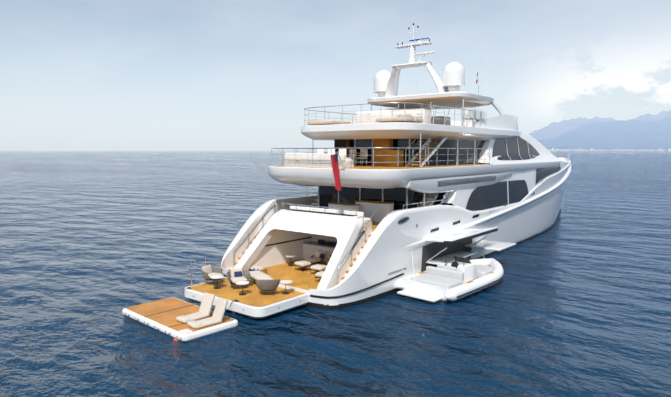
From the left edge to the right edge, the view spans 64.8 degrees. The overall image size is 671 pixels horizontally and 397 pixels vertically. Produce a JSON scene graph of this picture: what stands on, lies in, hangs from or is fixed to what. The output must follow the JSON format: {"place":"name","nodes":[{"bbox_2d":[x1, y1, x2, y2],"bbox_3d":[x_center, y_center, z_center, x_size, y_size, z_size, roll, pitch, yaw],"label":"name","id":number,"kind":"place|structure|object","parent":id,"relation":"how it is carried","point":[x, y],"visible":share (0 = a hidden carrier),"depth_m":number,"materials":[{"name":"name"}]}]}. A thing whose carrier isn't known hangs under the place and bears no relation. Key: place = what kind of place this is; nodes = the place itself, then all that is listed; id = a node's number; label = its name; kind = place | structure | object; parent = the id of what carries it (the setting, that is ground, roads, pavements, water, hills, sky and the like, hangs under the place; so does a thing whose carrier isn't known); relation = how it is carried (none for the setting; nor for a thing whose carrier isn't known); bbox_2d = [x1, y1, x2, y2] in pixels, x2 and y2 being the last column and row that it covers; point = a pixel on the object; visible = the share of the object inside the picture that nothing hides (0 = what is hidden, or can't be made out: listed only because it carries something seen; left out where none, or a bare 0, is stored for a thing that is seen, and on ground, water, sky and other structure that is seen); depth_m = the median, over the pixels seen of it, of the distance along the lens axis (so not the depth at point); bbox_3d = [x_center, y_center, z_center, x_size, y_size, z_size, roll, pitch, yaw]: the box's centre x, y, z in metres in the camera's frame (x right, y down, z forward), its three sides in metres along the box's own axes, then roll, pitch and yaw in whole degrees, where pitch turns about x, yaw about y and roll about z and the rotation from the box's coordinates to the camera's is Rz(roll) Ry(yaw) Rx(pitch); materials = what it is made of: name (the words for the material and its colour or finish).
{"place":"outdoors","nodes":[
{"label":"outdoors","id":0,"kind":"place"},
{"bbox_2d":[0,150,670,396],"bbox_3d":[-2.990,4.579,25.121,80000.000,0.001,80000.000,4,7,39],"label":"sea","id":1,"kind":"structure","parent":0,"point":[575,301],"depth_m":23.70,"materials":[{"name":"liquid"}]},
{"bbox_2d":[122,297,237,341],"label":"floating platform","id":2,"kind":"structure","parent":1,"relation":"on","point":[161,315],"depth_m":20.84,"materials":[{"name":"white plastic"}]},
{"bbox_2d":[176,292,214,322],"bbox_3d":[-5.483,4.277,20.712,0.620,0.851,1.473,4,7,39],"label":"lounge chair","id":3,"kind":"object","parent":2,"relation":"on","point":[206,305],"visible":1,"depth_m":20.91,"materials":[{"name":"beige fabric"}]},
{"bbox_2d":[187,297,227,328],"bbox_3d":[-4.848,4.336,20.056,1.473,0.851,0.620,-5,7,-44],"label":"lounge chair","id":4,"kind":"object","parent":2,"relation":"on","point":[219,311],"visible":1,"depth_m":20.17,"materials":[{"name":"beige fabric"}]},
{"bbox_2d":[176,287,238,311],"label":"mooring lines","id":5,"kind":"object","parent":2,"relation":"attached to","point":[225,311],"visible":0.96,"depth_m":22.01,"materials":[{"name":"black fabric"}]},
{"bbox_2d":[221,157,570,304],"bbox_3d":[11.345,0.663,42.600,9.140,7.430,46.350,4,7,39],"label":"hull","id":6,"kind":"object","parent":1,"relation":"on","point":[381,256],"visible":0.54,"depth_m":27.75,"materials":[{"name":"white"}]},
{"bbox_2d":[184,277,308,318],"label":"swim platform","id":7,"kind":"structure","parent":6,"relation":"attached to","point":[255,302],"depth_m":22.72,"materials":[{"name":"brown wood"}]},
{"bbox_2d":[191,259,206,285],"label":"platform stanchions","id":8,"kind":"object","parent":7,"relation":"on","point":[191,272],"visible":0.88,"depth_m":24.46,"materials":[{"name":"silver metal"}]},
{"bbox_2d":[201,265,222,282],"bbox_3d":[-5.822,3.602,24.921,0.971,0.813,1.089,3,6,29],"label":"armchair","id":9,"kind":"object","parent":7,"relation":"on","point":[208,271],"visible":0.88,"depth_m":24.95,"materials":[{"name":"beige fabric"}]},
{"bbox_2d":[210,275,223,288],"bbox_3d":[-5.391,3.823,24.095,0.600,0.520,0.600,4,7,39],"label":"table","id":10,"kind":"object","parent":7,"relation":"on","point":[217,277],"visible":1,"depth_m":24.10,"materials":[{"name":"wicker"}]},
{"bbox_2d":[226,268,249,289],"bbox_3d":[-4.457,3.666,24.214,1.089,0.813,0.971,-2,6,-23],"label":"armchair","id":11,"kind":"object","parent":7,"relation":"on","point":[235,275],"visible":0.96,"depth_m":24.32,"materials":[{"name":"beige fabric"}]},
{"bbox_2d":[235,281,248,294],"bbox_3d":[-4.053,3.914,23.019,0.600,0.532,0.600,4,7,39],"label":"table","id":12,"kind":"object","parent":7,"relation":"on","point":[242,283],"visible":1,"depth_m":22.98,"materials":[{"name":"wicker"}]},
{"bbox_2d":[249,270,270,280],"bbox_3d":[-3.669,3.778,25.083,0.700,0.430,1.500,-3,6,-31],"label":"sofa","id":13,"kind":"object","parent":7,"relation":"on","point":[257,274],"depth_m":24.83,"materials":[{"name":"fabric"}]},
{"bbox_2d":[249,266,266,273],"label":"pillows","id":14,"kind":"object","parent":13,"relation":"on","point":[261,269],"visible":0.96,"depth_m":26.69,"materials":[{"name":"white fabric"}]},
{"bbox_2d":[255,278,279,295],"bbox_3d":[-2.958,3.776,23.002,1.089,0.813,0.971,0,5,-1],"label":"armchair","id":15,"kind":"object","parent":7,"relation":"on","point":[266,284],"visible":1,"depth_m":22.64,"materials":[{"name":"beige fabric"}]},
{"bbox_2d":[279,280,291,293],"bbox_3d":[-2.186,3.906,23.183,0.600,0.520,0.600,4,7,39],"label":"table","id":16,"kind":"object","parent":7,"relation":"on","point":[285,282],"visible":0.88,"depth_m":23.17,"materials":[{"name":"wicker"}]},
{"bbox_2d":[234,209,362,288],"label":"stern arch","id":17,"kind":"structure","parent":6,"relation":"attached to","point":[344,230],"depth_m":26.46,"materials":[{"name":"white paint"}]},
{"bbox_2d":[280,209,362,232],"bbox_3d":[-0.823,1.139,27.504,5.200,0.820,0.520,4,7,39],"label":"railing","id":18,"kind":"object","parent":17,"relation":"on","point":[357,217],"visible":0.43,"depth_m":26.23,"materials":[{"name":"silver metal"}]},
{"bbox_2d":[226,221,374,305],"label":"stairs","id":19,"kind":"structure","parent":6,"relation":"attached to","point":[345,268],"depth_m":24.69,"materials":[{"name":"white wood"}]},
{"bbox_2d":[248,229,364,289],"bbox_3d":[-1.272,3.231,27.136,5.420,3.120,6.130,4,7,39],"label":"beach club interior","id":20,"kind":"object","parent":6,"relation":"in","point":[278,248],"visible":0.23,"depth_m":28.91,"materials":[{"name":"white"}]},
{"bbox_2d":[294,260,310,267],"bbox_3d":[-1.714,3.537,27.734,0.620,0.430,0.720,-5,7,-43],"label":"ottoman","id":21,"kind":"object","parent":20,"relation":"on","point":[302,264],"visible":0.98,"depth_m":27.55,"materials":[{"name":"fabric"}]},
{"bbox_2d":[305,250,325,263],"bbox_3d":[-1.058,3.254,28.749,0.998,0.809,0.828,-5,7,-43],"label":"lounge chair","id":22,"kind":"object","parent":20,"relation":"on","point":[318,256],"visible":0.96,"depth_m":28.63,"materials":[{"name":"fabric"}]},
{"bbox_2d":[310,264,326,270],"bbox_3d":[-0.835,3.618,26.836,0.720,0.430,0.620,3,6,33],"label":"ottoman","id":23,"kind":"object","parent":20,"relation":"on","point":[317,267],"visible":0.79,"depth_m":26.61,"materials":[{"name":"fabric"}]},
{"bbox_2d":[315,271,323,277],"bbox_3d":[-0.529,3.757,25.311,0.720,0.430,0.620,3,6,29],"label":"ottoman","id":24,"kind":"object","parent":20,"relation":"on","point":[319,274],"visible":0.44,"depth_m":25.13,"materials":[{"name":"fabric"}]},
{"bbox_2d":[318,239,336,246],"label":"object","id":25,"kind":"object","parent":20,"relation":"on","point":[323,242],"visible":0.77,"depth_m":29.71,"materials":[{"name":"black fabric"}]},
{"bbox_2d":[222,209,560,308],"bbox_3d":[11.339,2.686,42.777,8.860,1.170,46.370,4,7,39],"label":"hull stripe","id":26,"kind":"object","parent":6,"relation":"attached to","point":[346,305],"visible":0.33,"depth_m":23.74,"materials":[{"name":"paint"}]},
{"bbox_2d":[389,216,417,274],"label":"hull fittings","id":27,"kind":"object","parent":6,"relation":"attached to","point":[403,220],"visible":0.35,"depth_m":25.37,"materials":[{"name":"silver metal"}]},
{"bbox_2d":[421,239,471,271],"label":"tender garage","id":28,"kind":"structure","parent":6,"relation":"attached to","point":[429,251],"depth_m":28.44,"materials":[{"name":"grey metal"}]},
{"bbox_2d":[363,195,557,230],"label":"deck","id":29,"kind":"structure","parent":6,"relation":"attached to","point":[373,225],"depth_m":27.27,"materials":[{"name":"brown wood"}]},
{"bbox_2d":[290,200,393,227],"bbox_3d":[0.361,0.698,28.882,5.070,1.040,3.055,4,7,39],"label":"cockpit furniture","id":30,"kind":"object","parent":29,"relation":"on","point":[366,209],"visible":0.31,"depth_m":28.50,"materials":[{"name":"white fabric"}]},
{"bbox_2d":[318,139,409,208],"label":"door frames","id":31,"kind":"structure","parent":29,"relation":"on","point":[382,189],"depth_m":30.13,"materials":[{"name":"metal"}]},
{"bbox_2d":[309,109,449,207],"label":"side stairs","id":32,"kind":"structure","parent":29,"relation":"on","point":[434,197],"depth_m":29.03,"materials":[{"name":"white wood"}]},
{"bbox_2d":[319,186,454,210],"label":"glass doors","id":33,"kind":"structure","parent":29,"relation":"on","point":[329,194],"depth_m":29.74,"materials":[{"name":"black glass"}]},
{"bbox_2d":[268,161,559,188],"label":"deck","id":34,"kind":"structure","parent":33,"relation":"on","point":[369,176],"depth_m":27.38,"materials":[{"name":"white plastic"}]},
{"bbox_2d":[330,151,344,189],"bbox_3d":[0.124,-1.337,25.607,0.763,1.886,0.532,0,5,-1],"label":"ensign flag","id":35,"kind":"object","parent":34,"relation":"on","point":[334,162],"visible":0.98,"depth_m":25.61,"materials":[{"name":"red fabric"}]},
{"bbox_2d":[284,139,403,167],"bbox_3d":[0.289,-2.624,29.625,6.150,1.630,4.265,4,7,39],"label":"upper deck furniture","id":36,"kind":"object","parent":34,"relation":"on","point":[385,154],"visible":0.92,"depth_m":28.97,"materials":[{"name":"white fabric"}]},
{"bbox_2d":[317,113,422,165],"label":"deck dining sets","id":37,"kind":"object","parent":34,"relation":"on","point":[409,117],"visible":0.62,"depth_m":28.92,"materials":[{"name":"white fabric"}]},
{"bbox_2d":[233,102,569,284],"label":"railings","id":38,"kind":"object","parent":34,"relation":"on","point":[420,148],"visible":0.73,"depth_m":28.37,"materials":[{"name":"silver metal"}]},
{"bbox_2d":[293,172,511,192],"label":"deck fascia","id":39,"kind":"structure","parent":34,"relation":"attached to","point":[427,186],"depth_m":29.11,"materials":[{"name":"white paint"}]},
{"bbox_2d":[350,139,485,165],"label":"glass doors","id":40,"kind":"structure","parent":34,"relation":"on","point":[433,159],"depth_m":31.29,"materials":[{"name":"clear glass"}]},
{"bbox_2d":[301,122,520,140],"bbox_3d":[6.996,-4.362,36.732,8.000,0.804,21.200,4,7,39],"label":"sun deck","id":41,"kind":"object","parent":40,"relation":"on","point":[384,130],"visible":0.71,"depth_m":28.89,"materials":[{"name":"white plastic"}]},
{"bbox_2d":[307,107,484,126],"bbox_3d":[4.394,-5.016,33.087,7.235,1.167,10.425,4,7,39],"label":"sun deck furniture","id":42,"kind":"object","parent":41,"relation":"on","point":[367,117],"visible":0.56,"depth_m":31.38,"materials":[{"name":"white fabric"}]},
{"bbox_2d":[371,99,517,130],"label":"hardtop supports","id":43,"kind":"object","parent":41,"relation":"on","point":[502,120],"visible":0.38,"depth_m":36.31,"materials":[{"name":"white plastic"}]},
{"bbox_2d":[431,137,560,232],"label":"windows","id":44,"kind":"structure","parent":34,"relation":"on","point":[488,196],"depth_m":36.09,"materials":[{"name":"black glass"}]},
{"bbox_2d":[506,139,531,203],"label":"window mullions","id":45,"kind":"object","parent":44,"relation":"attached to","point":[509,157],"depth_m":37.19,"materials":[{"name":"metal"}]},
{"bbox_2d":[423,226,515,264],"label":"garage door","id":46,"kind":"structure","parent":6,"relation":"attached to","point":[457,236],"depth_m":28.89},
{"bbox_2d":[405,163,571,252],"bbox_3d":[12.711,-0.998,44.149,9.521,3.959,40.800,4,7,39],"label":"hull knuckle","id":47,"kind":"object","parent":6,"relation":"attached to","point":[416,245],"visible":0.42,"depth_m":33.80,"materials":[{"name":"white paint"}]},
{"bbox_2d":[443,131,568,210],"bbox_3d":[11.643,-2.806,42.656,8.938,5.250,27.400,4,7,39],"label":"superstructure","id":48,"kind":"object","parent":6,"relation":"on","point":[459,197],"visible":0.25,"depth_m":37.13,"materials":[{"name":"white paint"}]},
{"bbox_2d":[394,256,504,301],"bbox_3d":[6.265,3.827,26.826,3.427,1.776,7.614,5,7,44],"label":"tender boat","id":49,"kind":"object","parent":1,"relation":"on","point":[458,278],"visible":1,"depth_m":25.34,"materials":[{"name":"white plastic"}]},
{"bbox_2d":[0,0,670,149],"label":"sky","id":50,"kind":"structure","parent":0,"point":[75,74],"materials":[{"name":"blue"}]},
{"bbox_2d":[367,91,493,108],"bbox_3d":[7.027,-6.654,36.562,7.477,0.500,7.500,4,7,39],"label":"hardtop","id":51,"kind":"object","parent":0,"point":[451,99],"visible":0.9,"depth_m":33.96,"materials":[{"name":"white metal"}]},
{"bbox_2d":[370,23,486,97],"bbox_3d":[5.811,-8.863,34.070,7.641,4.590,3.459,1,5,15],"label":"radar mast","id":52,"kind":"object","parent":51,"relation":"on","point":[386,82],"visible":1,"depth_m":33.30,"materials":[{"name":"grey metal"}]},
{"bbox_2d":[529,110,670,140],"bbox_3d":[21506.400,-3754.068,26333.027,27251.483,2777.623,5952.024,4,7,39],"label":"mountain","id":53,"kind":"structure","parent":0,"point":[552,130],"depth_m":32384.14,"materials":[{"name":"blue stone"}]},
{"bbox_2d":[538,117,670,149],"bbox_3d":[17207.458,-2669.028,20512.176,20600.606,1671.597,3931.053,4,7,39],"label":"mountain","id":54,"kind":"structure","parent":0,"point":[592,133],"depth_m":24750.70,"materials":[{"name":"blue stone"}]},
{"bbox_2d":[548,148,670,150],"bbox_3d":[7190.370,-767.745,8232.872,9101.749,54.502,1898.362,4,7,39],"label":"shoreline","id":55,"kind":"structure","parent":0,"point":[592,149],"depth_m":9860.83,"materials":[{"name":"white"}]},
{"bbox_2d":[555,136,670,149],"bbox_3d":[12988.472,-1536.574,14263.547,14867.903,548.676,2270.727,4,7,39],"label":"mountain","id":56,"kind":"structure","parent":0,"point":[655,142],"depth_m":17640.41,"materials":[{"name":"blue stone"}]}
]}

